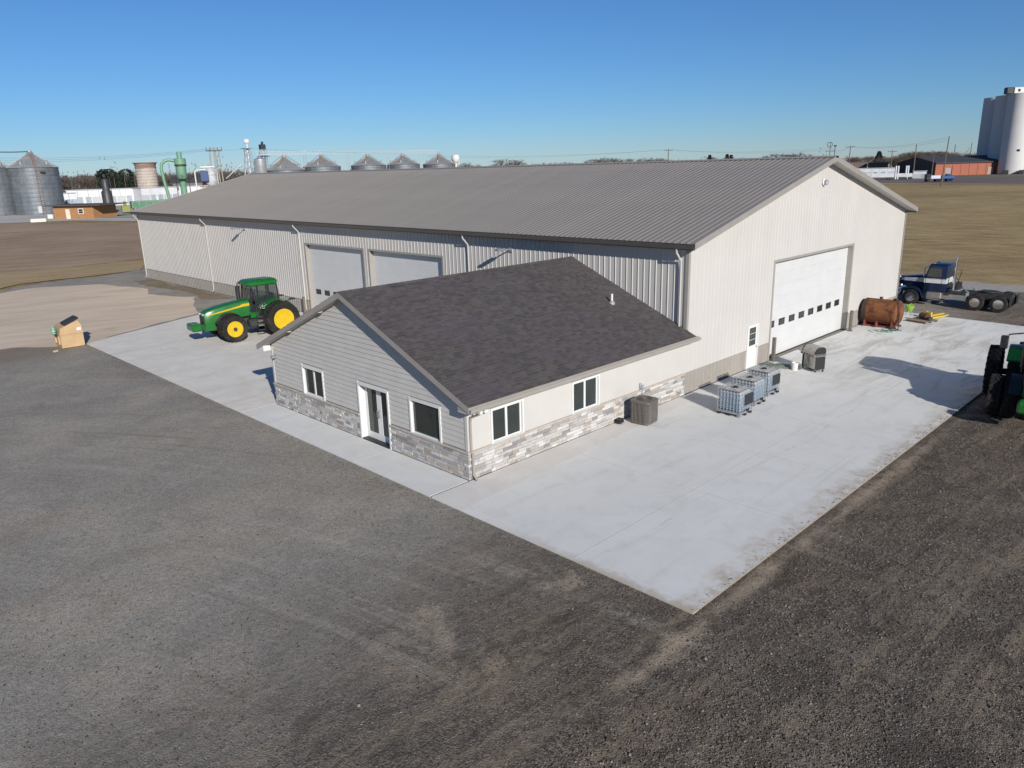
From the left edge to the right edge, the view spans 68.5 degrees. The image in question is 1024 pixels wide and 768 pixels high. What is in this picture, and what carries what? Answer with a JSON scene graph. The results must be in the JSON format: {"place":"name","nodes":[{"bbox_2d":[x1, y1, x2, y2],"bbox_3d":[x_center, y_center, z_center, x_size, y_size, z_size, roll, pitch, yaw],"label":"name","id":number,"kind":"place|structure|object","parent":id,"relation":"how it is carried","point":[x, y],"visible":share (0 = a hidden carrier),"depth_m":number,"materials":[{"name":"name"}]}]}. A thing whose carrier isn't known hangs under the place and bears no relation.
{"place":"outdoors","nodes":[
{"label":"outdoors","id":0,"kind":"place"},
{"bbox_2d":[0,214,136,222],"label":"road","id":1,"kind":"structure","parent":0,"point":[15,219],"depth_m":188.20,"materials":[{"name":"asphalt"}]},
{"bbox_2d":[0,161,18,215],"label":"grain bin","id":2,"kind":"object","parent":1,"relation":"on","point":[6,206],"visible":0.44,"depth_m":216.53,"materials":[{"name":"metal"}]},
{"bbox_2d":[6,151,64,214],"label":"grain bin","id":3,"kind":"object","parent":1,"relation":"on","point":[40,189],"visible":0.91,"depth_m":216.51,"materials":[{"name":"metal"}]},
{"bbox_2d":[63,192,77,203],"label":"building","id":4,"kind":"structure","parent":0,"point":[69,198],"depth_m":253.10,"materials":[{"name":"white metal"}]},
{"bbox_2d":[0,223,143,272],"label":"stubble field","id":5,"kind":"structure","parent":0,"point":[32,247],"depth_m":114.28,"materials":[{"name":"soil"}]},
{"bbox_2d":[0,260,144,288],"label":"grass verge","id":6,"kind":"object","parent":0,"point":[12,278],"depth_m":80.16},
{"bbox_2d":[0,284,198,349],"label":"sand patch","id":7,"kind":"object","parent":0,"point":[30,317],"visible":0.97,"depth_m":56.11,"materials":[{"name":"sand"}]},
{"bbox_2d":[65,188,133,204],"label":"building","id":8,"kind":"structure","parent":0,"point":[120,195],"depth_m":272.36,"materials":[{"name":"white metal"}]},
{"bbox_2d":[92,196,101,202],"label":"door","id":9,"kind":"structure","parent":8,"relation":"in","point":[98,199],"depth_m":272.16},
{"bbox_2d":[117,195,126,204],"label":"door","id":10,"kind":"structure","parent":8,"relation":"in","point":[120,199],"depth_m":275.64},
{"bbox_2d":[104,205,137,217],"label":"farm yard","id":11,"kind":"structure","parent":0,"point":[120,214],"depth_m":206.08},
{"bbox_2d":[61,181,75,192],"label":"bare tree","id":12,"kind":"object","parent":11,"relation":"on","point":[65,185],"visible":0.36,"depth_m":315.87,"materials":[{"name":"brown plant"}]},
{"bbox_2d":[60,175,83,189],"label":"bare tree","id":13,"kind":"object","parent":11,"relation":"on","point":[70,179],"visible":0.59,"depth_m":320.50,"materials":[{"name":"brown plant"}]},
{"bbox_2d":[61,174,93,189],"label":"bare tree","id":14,"kind":"object","parent":11,"relation":"on","point":[84,187],"visible":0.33,"depth_m":337.35,"materials":[{"name":"brown plant"}]},
{"bbox_2d":[74,174,96,188],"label":"bare tree","id":15,"kind":"object","parent":11,"relation":"on","point":[86,176],"visible":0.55,"depth_m":339.15,"materials":[{"name":"brown plant"}]},
{"bbox_2d":[44,202,127,218],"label":"brown shed","id":16,"kind":"structure","parent":11,"relation":"on","point":[81,210],"depth_m":190.16,"materials":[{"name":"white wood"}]},
{"bbox_2d":[65,209,70,218],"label":"door","id":17,"kind":"structure","parent":16,"relation":"in","point":[67,211],"depth_m":190.14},
{"bbox_2d":[82,176,97,188],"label":"bare tree","id":18,"kind":"object","parent":11,"relation":"on","point":[87,183],"visible":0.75,"depth_m":338.76,"materials":[{"name":"brown plant"}]},
{"bbox_2d":[94,169,114,188],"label":"evergreen tree","id":19,"kind":"object","parent":11,"relation":"on","point":[98,175],"visible":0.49,"depth_m":328.08,"materials":[{"name":"green plant"}]},
{"bbox_2d":[101,174,113,202],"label":"black tank","id":20,"kind":"object","parent":11,"relation":"on","point":[106,194],"visible":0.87,"depth_m":213.82,"materials":[{"name":"metal"}]},
{"bbox_2d":[101,169,118,187],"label":"evergreen tree","id":21,"kind":"object","parent":11,"relation":"on","point":[116,183],"visible":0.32,"depth_m":333.92,"materials":[{"name":"green plant"}]},
{"bbox_2d":[117,169,137,187],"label":"evergreen tree","id":22,"kind":"object","parent":11,"relation":"on","point":[120,175],"visible":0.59,"depth_m":327.61,"materials":[{"name":"green plant"}]},
{"bbox_2d":[121,199,166,211],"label":"green trough","id":23,"kind":"object","parent":11,"relation":"on","point":[133,205],"visible":0.41,"depth_m":211.61,"materials":[{"name":"metal"}]},
{"bbox_2d":[133,162,158,187],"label":"stave silo","id":24,"kind":"object","parent":11,"relation":"on","point":[146,174],"visible":0.62,"depth_m":285.24,"materials":[{"name":"concrete"}]},
{"bbox_2d":[164,172,176,185],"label":"bare tree","id":25,"kind":"object","parent":11,"relation":"on","point":[169,179],"visible":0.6,"depth_m":361.80,"materials":[{"name":"brown plant"}]},
{"bbox_2d":[160,152,191,198],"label":"dust cyclone","id":26,"kind":"object","parent":11,"relation":"on","point":[179,161],"visible":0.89,"depth_m":220.36,"materials":[{"name":"green metal"}]},
{"bbox_2d":[194,166,218,189],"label":"blue white dryer","id":27,"kind":"object","parent":11,"relation":"on","point":[208,176],"visible":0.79,"depth_m":234.15,"materials":[{"name":"paint"}]},
{"bbox_2d":[206,147,240,182],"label":"pole structure","id":28,"kind":"object","parent":11,"relation":"on","point":[214,152],"visible":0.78,"depth_m":296.24,"materials":[{"name":"brown wood"}]},
{"bbox_2d":[219,171,239,180],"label":"bare tree","id":29,"kind":"object","parent":11,"relation":"on","point":[230,177],"visible":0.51,"depth_m":373.19,"materials":[{"name":"brown plant"}]},
{"bbox_2d":[224,170,243,180],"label":"bare tree","id":30,"kind":"object","parent":11,"relation":"on","point":[240,172],"visible":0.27,"depth_m":418.31,"materials":[{"name":"brown plant"}]},
{"bbox_2d":[240,139,254,174],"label":"elevator leg","id":31,"kind":"object","parent":11,"relation":"on","point":[248,156],"visible":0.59,"depth_m":276.49,"materials":[{"name":"metal"}]},
{"bbox_2d":[254,152,266,172],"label":"hopper tank","id":32,"kind":"object","parent":11,"relation":"on","point":[260,164],"visible":0.49,"depth_m":269.14,"materials":[{"name":"silver metal"}]},
{"bbox_2d":[257,142,268,168],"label":"elevator leg","id":33,"kind":"object","parent":11,"relation":"on","point":[262,146],"visible":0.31,"depth_m":283.48,"materials":[{"name":"metal"}]},
{"bbox_2d":[267,156,304,172],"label":"grain bin","id":34,"kind":"object","parent":11,"relation":"on","point":[283,164],"visible":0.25,"depth_m":282.88,"materials":[{"name":"metal"}]},
{"bbox_2d":[303,155,340,171],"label":"grain bin","id":35,"kind":"object","parent":11,"relation":"on","point":[320,163],"visible":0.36,"depth_m":291.26,"materials":[{"name":"metal"}]},
{"bbox_2d":[256,150,444,169],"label":"conveyor bridge","id":36,"kind":"structure","parent":11,"relation":"on","point":[346,154],"depth_m":304.66,"materials":[{"name":"metal"}]},
{"bbox_2d":[130,186,178,200],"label":"building","id":37,"kind":"structure","parent":0,"point":[147,193],"depth_m":276.58,"materials":[{"name":"white metal"}]},
{"bbox_2d":[142,195,149,200],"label":"door","id":38,"kind":"structure","parent":37,"relation":"in","point":[144,197],"depth_m":274.30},
{"bbox_2d":[171,177,202,195],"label":"building","id":39,"kind":"structure","parent":0,"point":[192,181],"depth_m":348.70,"materials":[{"name":"grey"}]},
{"bbox_2d":[178,185,207,194],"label":"building","id":40,"kind":"structure","parent":0,"point":[193,188],"depth_m":284.74,"materials":[{"name":"white metal"}]},
{"bbox_2d":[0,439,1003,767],"bbox_3d":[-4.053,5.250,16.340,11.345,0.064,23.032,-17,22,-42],"label":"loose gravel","id":41,"kind":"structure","parent":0,"point":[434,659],"depth_m":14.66,"materials":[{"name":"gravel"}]},
{"bbox_2d":[0,269,1023,767],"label":"gravel yard","id":42,"kind":"structure","parent":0,"point":[82,425],"depth_m":16.53,"materials":[{"name":"gravel"}]},
{"bbox_2d":[53,315,84,348],"bbox_3d":[-26.209,-3.133,44.364,1.310,1.720,1.540,-16,21,-40],"label":"dumpster","id":43,"kind":"object","parent":42,"relation":"on","point":[69,332],"visible":0.96,"depth_m":43.93,"materials":[{"name":"beige paint"}]},
{"bbox_2d":[134,279,229,298],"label":"dirt strip","id":44,"kind":"object","parent":42,"relation":"on","point":[163,284],"visible":1,"depth_m":66.20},
{"bbox_2d":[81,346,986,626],"bbox_3d":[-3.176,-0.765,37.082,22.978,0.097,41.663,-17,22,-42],"label":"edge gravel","id":45,"kind":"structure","parent":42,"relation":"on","point":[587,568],"depth_m":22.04,"materials":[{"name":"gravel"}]},
{"bbox_2d":[86,311,1023,613],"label":"concrete apron","id":46,"kind":"object","parent":42,"relation":"on","point":[696,501],"visible":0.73,"depth_m":25.46,"materials":[{"name":"concrete"}]},
{"bbox_2d":[187,276,299,342],"bbox_3d":[-16.264,-4.567,45.388,6.400,3.380,3.940,-14,20,-37],"label":"tractor","id":47,"kind":"object","parent":46,"relation":"on","point":[261,304],"visible":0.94,"depth_m":44.85,"materials":[{"name":"metal"}]},
{"bbox_2d":[302,297,305,313],"bbox_3d":[-14.491,-5.499,52.457,0.260,1.165,0.260,-17,22,-42],"label":"bollard","id":48,"kind":"object","parent":46,"relation":"on","point":[304,305],"visible":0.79,"depth_m":52.40,"materials":[{"name":"metal"}]},
{"bbox_2d":[256,256,701,480],"bbox_3d":[-1.508,-1.951,31.151,12.685,5.448,13.552,-17,22,-42],"label":"office annex","id":49,"kind":"object","parent":46,"relation":"on","point":[471,375],"visible":1,"depth_m":27.02,"materials":[{"name":"grey"}]},
{"bbox_2d":[301,365,326,400],"bbox_3d":[-7.751,-0.045,29.512,0.150,1.230,1.590,-17,22,-42],"label":"window","id":50,"kind":"structure","parent":49,"relation":"in","point":[312,378],"depth_m":29.58,"materials":[{"name":"white paint"}]},
{"bbox_2d":[356,382,391,449],"bbox_3d":[-4.795,1.087,26.899,0.360,2.138,1.870,-17,22,-42],"label":"double door","id":51,"kind":"structure","parent":49,"relation":"in","point":[373,402],"depth_m":27.17,"materials":[{"name":"white paint"}]},
{"bbox_2d":[408,397,442,442],"bbox_3d":[-2.811,1.192,24.702,0.150,1.290,1.640,-17,22,-42],"label":"window","id":52,"kind":"structure","parent":49,"relation":"in","point":[425,417],"depth_m":24.77,"materials":[{"name":"white paint"}]},
{"bbox_2d":[490,398,524,443],"bbox_3d":[-0.179,1.209,24.425,1.490,1.230,0.150,-17,22,-42],"label":"window","id":53,"kind":"structure","parent":49,"relation":"in","point":[506,420],"depth_m":24.46,"materials":[{"name":"white paint"}]},
{"bbox_2d":[571,374,599,414],"bbox_3d":[2.623,0.371,27.087,1.540,1.240,0.150,-17,22,-42],"label":"window","id":54,"kind":"structure","parent":49,"relation":"in","point":[585,392],"depth_m":27.12,"materials":[{"name":"white paint"}]},
{"bbox_2d":[129,155,917,393],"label":"machine shed","id":55,"kind":"structure","parent":46,"relation":"on","point":[737,265],"depth_m":40.79,"materials":[{"name":"white corrugated metal siding"},{"name":"grey metal roofing"}]},
{"bbox_2d":[304,243,366,308],"bbox_3d":[-11.461,-6.655,49.501,0.340,4.920,7.100,-17,22,-42],"label":"overhead door","id":56,"kind":"structure","parent":55,"relation":"in","point":[331,269],"depth_m":49.87,"materials":[{"name":"white metal"}]},
{"bbox_2d":[368,249,443,285],"bbox_3d":[-6.118,-5.306,44.303,0.340,4.920,7.170,-17,22,-42],"label":"overhead door","id":57,"kind":"structure","parent":55,"relation":"in","point":[385,266],"depth_m":44.42,"materials":[{"name":"white metal"}]},
{"bbox_2d":[745,323,758,370],"bbox_3d":[11.360,-1.749,35.297,1.250,2.084,0.350,-17,22,-42],"label":"entry door","id":58,"kind":"structure","parent":55,"relation":"in","point":[752,330],"depth_m":35.37,"materials":[{"name":"white paint"}]},
{"bbox_2d":[767,243,854,360],"bbox_3d":[15.638,-4.484,39.371,9.360,4.910,0.340,-17,22,-42],"label":"overhead door","id":59,"kind":"structure","parent":55,"relation":"in","point":[810,291],"depth_m":39.52,"materials":[{"name":"white metal"}]},
{"bbox_2d":[614,417,624,423],"bbox_3d":[4.070,1.398,28.512,0.280,0.170,0.340,10,19,34],"label":"bait box","id":60,"kind":"object","parent":46,"relation":"on","point":[619,420],"visible":1,"depth_m":28.42,"materials":[{"name":"black plastic"}]},
{"bbox_2d":[630,395,658,425],"bbox_3d":[5.000,0.978,28.456,0.860,0.960,0.860,11,20,38],"label":"air conditioner","id":61,"kind":"object","parent":46,"relation":"on","point":[643,409],"visible":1,"depth_m":28.16,"materials":[{"name":"metal"}]},
{"bbox_2d":[716,382,753,417],"bbox_3d":[8.681,0.604,29.162,0.960,1.092,1.112,-17,22,-42],"label":"tote tank","id":62,"kind":"object","parent":46,"relation":"on","point":[736,399],"visible":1,"depth_m":28.91,"materials":[{"name":"plastic"}]},
{"bbox_2d":[733,372,766,406],"bbox_3d":[9.648,0.208,30.444,1.112,1.092,0.960,14,22,42],"label":"tote tank","id":63,"kind":"object","parent":46,"relation":"on","point":[757,382],"visible":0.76,"depth_m":30.17,"materials":[{"name":"white plastic"}]},
{"bbox_2d":[747,364,780,396],"bbox_3d":[10.613,-0.163,31.637,0.960,1.092,1.112,-16,22,-41],"label":"tote tank","id":64,"kind":"object","parent":46,"relation":"on","point":[772,374],"visible":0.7,"depth_m":31.33,"materials":[{"name":"white plastic"}]},
{"bbox_2d":[770,337,776,361],"bbox_3d":[12.736,-1.689,36.602,0.260,1.165,0.260,-17,22,-42],"label":"bollard","id":65,"kind":"object","parent":46,"relation":"on","point":[773,352],"visible":1,"depth_m":36.55,"materials":[{"name":"metal"}]},
{"bbox_2d":[759,362,799,368],"bbox_3d":[12.624,-0.913,35.628,1.938,0.197,0.881,2,16,13],"label":"tarp","id":66,"kind":"object","parent":46,"relation":"on","point":[783,366],"visible":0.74,"depth_m":35.49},
{"bbox_2d":[791,360,798,370],"bbox_3d":[13.165,-0.878,35.010,0.322,0.465,0.320,-17,22,-42],"label":"bucket","id":67,"kind":"object","parent":46,"relation":"on","point":[794,366],"visible":1,"depth_m":34.93,"materials":[{"name":"white paint"}]},
{"bbox_2d":[798,343,825,371],"bbox_3d":[13.889,-1.244,34.958,0.665,1.157,1.460,-6,17,-14],"label":"gas grill","id":68,"kind":"object","parent":46,"relation":"on","point":[813,356],"visible":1,"depth_m":34.53,"materials":[{"name":"grey metal"}]},
{"bbox_2d":[803,354,808,366],"bbox_3d":[13.672,-1.091,35.006,0.065,0.550,0.328,-6,17,-14],"label":"cabinet door","id":69,"kind":"structure","parent":68,"relation":"in","point":[806,357],"depth_m":35.00,"materials":[{"name":"silver metal"}]},
{"bbox_2d":[808,356,815,369],"bbox_3d":[13.784,-0.982,34.617,0.065,0.550,0.468,-6,17,-14],"label":"cabinet door","id":70,"kind":"structure","parent":68,"relation":"in","point":[811,364],"depth_m":34.60,"materials":[{"name":"silver metal"}]},
{"bbox_2d":[847,310,853,331],"bbox_3d":[19.161,-3.573,42.528,0.260,1.165,0.260,-17,22,-42],"label":"bollard","id":71,"kind":"object","parent":46,"relation":"on","point":[850,320],"visible":1,"depth_m":42.48,"materials":[{"name":"metal"}]},
{"bbox_2d":[860,297,903,330],"bbox_3d":[21.373,-4.169,43.444,1.647,1.686,2.265,-17,22,-42],"label":"fuel tank","id":72,"kind":"object","parent":46,"relation":"on","point":[877,312],"visible":1,"depth_m":43.03,"materials":[{"name":"metal"}]},
{"bbox_2d":[905,303,914,315],"bbox_3d":[24.471,-4.610,46.325,0.520,0.785,0.520,-17,22,-42],"label":"spreader hopper","id":73,"kind":"object","parent":46,"relation":"on","point":[909,308],"visible":1,"depth_m":46.17,"materials":[{"name":"green plastic"}]},
{"bbox_2d":[906,317,937,323],"bbox_3d":[24.311,-3.777,44.620,1.300,0.125,1.200,-10,18,-28],"label":"wooden pallet","id":74,"kind":"object","parent":46,"relation":"on","point":[918,320],"visible":0.81,"depth_m":44.41,"materials":[{"name":"brown wood"}]},
{"bbox_2d":[919,312,932,320],"bbox_3d":[24.476,-3.996,44.437,0.434,0.384,0.742,-6,17,-14],"label":"rusty drum","id":75,"kind":"object","parent":74,"relation":"on","point":[926,316],"visible":1,"depth_m":44.32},
{"bbox_2d":[924,310,948,318],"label":"pallet forks","id":76,"kind":"object","parent":46,"relation":"on","point":[935,315],"visible":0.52,"depth_m":45.20,"materials":[{"name":"yellow paint"}]},
{"bbox_2d":[898,257,1019,312],"bbox_3d":[28.846,-6.733,48.993,6.880,3.245,2.700,13,22,42],"label":"semi truck","id":77,"kind":"object","parent":42,"relation":"on","point":[937,280],"visible":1,"depth_m":48.78,"materials":[{"name":"metal"}]},
{"bbox_2d":[982,333,1023,417],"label":"tractor","id":78,"kind":"object","parent":42,"relation":"on","point":[998,387],"visible":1,"depth_m":28.10,"materials":[{"name":"black rubber"}]},
{"bbox_2d":[0,173,1023,290],"bbox_3d":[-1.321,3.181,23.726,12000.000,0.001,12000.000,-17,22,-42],"label":"ground","id":79,"kind":"structure","parent":0,"point":[978,230],"depth_m":98.77,"materials":[{"name":"soil"}]},
{"bbox_2d":[30,218,45,222],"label":"concrete block","id":80,"kind":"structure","parent":79,"relation":"on","point":[38,220],"depth_m":178.95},
{"bbox_2d":[351,155,385,169],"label":"grain bin","id":81,"kind":"object","parent":79,"relation":"on","point":[367,162],"visible":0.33,"depth_m":308.72,"materials":[{"name":"metal"}]},
{"bbox_2d":[386,154,419,168],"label":"grain bin","id":82,"kind":"object","parent":79,"relation":"on","point":[402,161],"visible":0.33,"depth_m":324.08,"materials":[{"name":"metal"}]},
{"bbox_2d":[423,154,455,167],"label":"grain bin","id":83,"kind":"object","parent":79,"relation":"on","point":[438,161],"visible":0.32,"depth_m":331.66,"materials":[{"name":"metal"}]},
{"bbox_2d":[451,154,459,166],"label":"water tower","id":84,"kind":"structure","parent":79,"relation":"on","point":[455,158],"depth_m":685.50,"materials":[{"name":"metal"}]},
{"bbox_2d":[29,148,973,192],"bbox_3d":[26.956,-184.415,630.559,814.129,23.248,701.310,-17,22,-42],"label":"distant treeline","id":85,"kind":"object","parent":79,"relation":"on","point":[79,186],"visible":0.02,"depth_m":478.93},
{"bbox_2d":[491,159,521,165],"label":"bare tree","id":86,"kind":"object","parent":79,"relation":"on","point":[499,162],"visible":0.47,"depth_m":506.21,"materials":[{"name":"brown plant"}]},
{"bbox_2d":[504,159,527,165],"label":"bare tree","id":87,"kind":"object","parent":79,"relation":"on","point":[516,163],"visible":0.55,"depth_m":481.37,"materials":[{"name":"brown plant"}]},
{"bbox_2d":[587,158,619,162],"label":"bare tree","id":88,"kind":"object","parent":79,"relation":"on","point":[600,161],"visible":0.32,"depth_m":473.69,"materials":[{"name":"brown plant"}]},
{"bbox_2d":[848,161,866,167],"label":"building","id":89,"kind":"structure","parent":79,"relation":"on","point":[860,164],"depth_m":473.98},
{"bbox_2d":[847,157,870,161],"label":"bare tree","id":90,"kind":"object","parent":79,"relation":"on","point":[860,159],"visible":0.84,"depth_m":495.10,"materials":[{"name":"brown plant"}]},
{"bbox_2d":[868,162,887,167],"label":"building","id":91,"kind":"structure","parent":79,"relation":"on","point":[877,164],"depth_m":452.33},
{"bbox_2d":[874,151,882,161],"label":"evergreen tree","id":92,"kind":"object","parent":79,"relation":"on","point":[879,153],"visible":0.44,"depth_m":519.24,"materials":[{"name":"green plant"}]},
{"bbox_2d":[892,154,911,162],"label":"bare tree","id":93,"kind":"object","parent":79,"relation":"on","point":[897,159],"visible":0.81,"depth_m":485.32,"materials":[{"name":"brown plant"}]},
{"bbox_2d":[898,151,918,160],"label":"bare tree","id":94,"kind":"object","parent":79,"relation":"on","point":[910,155],"visible":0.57,"depth_m":492.18,"materials":[{"name":"brown plant"}]},
{"bbox_2d":[924,152,952,156],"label":"bare tree","id":95,"kind":"object","parent":79,"relation":"on","point":[931,153],"visible":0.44,"depth_m":487.96,"materials":[{"name":"brown plant"}]},
{"bbox_2d":[940,136,949,185],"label":"utility pole","id":96,"kind":"object","parent":79,"relation":"on","point":[944,162],"visible":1,"depth_m":239.34,"materials":[{"name":"brown wood"}]},
{"bbox_2d":[0,0,1023,180],"label":"sky","id":97,"kind":"structure","parent":0,"point":[482,82],"materials":[{"name":"blue"}]},
{"bbox_2d":[858,167,894,176],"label":"building","id":98,"kind":"structure","parent":0,"point":[870,171],"depth_m":370.57,"materials":[{"name":"white metal"}]},
{"bbox_2d":[912,171,926,177],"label":"building","id":99,"kind":"structure","parent":0,"point":[918,174],"depth_m":334.91,"materials":[{"name":"white metal"}]},
{"bbox_2d":[873,174,1023,184],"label":"dark field","id":100,"kind":"structure","parent":0,"point":[988,179],"depth_m":299.35,"materials":[{"name":"soil"}]},
{"bbox_2d":[871,173,893,179],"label":"box trailer","id":101,"kind":"object","parent":100,"relation":"on","point":[878,175],"visible":0.87,"depth_m":323.91,"materials":[{"name":"white metal"}]},
{"bbox_2d":[896,173,912,179],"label":"box trailer","id":102,"kind":"object","parent":100,"relation":"on","point":[906,175],"visible":1,"depth_m":321.98,"materials":[{"name":"white metal"}]},
{"bbox_2d":[924,174,954,181],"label":"flatbed truck","id":103,"kind":"object","parent":100,"relation":"on","point":[937,178],"visible":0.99,"depth_m":285.96,"materials":[{"name":"blue metal"}]},
{"bbox_2d":[896,155,998,174],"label":"brick warehouse","id":104,"kind":"structure","parent":100,"relation":"on","point":[971,165],"depth_m":369.46,"materials":[{"name":"red brick"}]},
{"bbox_2d":[944,167,951,174],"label":"freight door","id":105,"kind":"structure","parent":104,"relation":"in","point":[947,170],"depth_m":367.63,"materials":[{"name":"white metal"}]},
{"bbox_2d":[987,166,994,173],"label":"freight door","id":106,"kind":"structure","parent":104,"relation":"in","point":[990,170],"depth_m":369.47,"materials":[{"name":"white metal"}]},
{"bbox_2d":[881,183,1023,184],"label":"field edge","id":107,"kind":"object","parent":100,"relation":"on","point":[945,183],"visible":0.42,"depth_m":269.44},
{"bbox_2d":[976,87,1023,173],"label":"grain elevator","id":108,"kind":"object","parent":100,"relation":"on","point":[1001,135],"visible":0.89,"depth_m":362.11,"materials":[{"name":"white concrete"}]},
{"bbox_2d":[956,281,1023,291],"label":"track","id":109,"kind":"structure","parent":0,"point":[967,285],"depth_m":55.81,"materials":[{"name":"gravel"}]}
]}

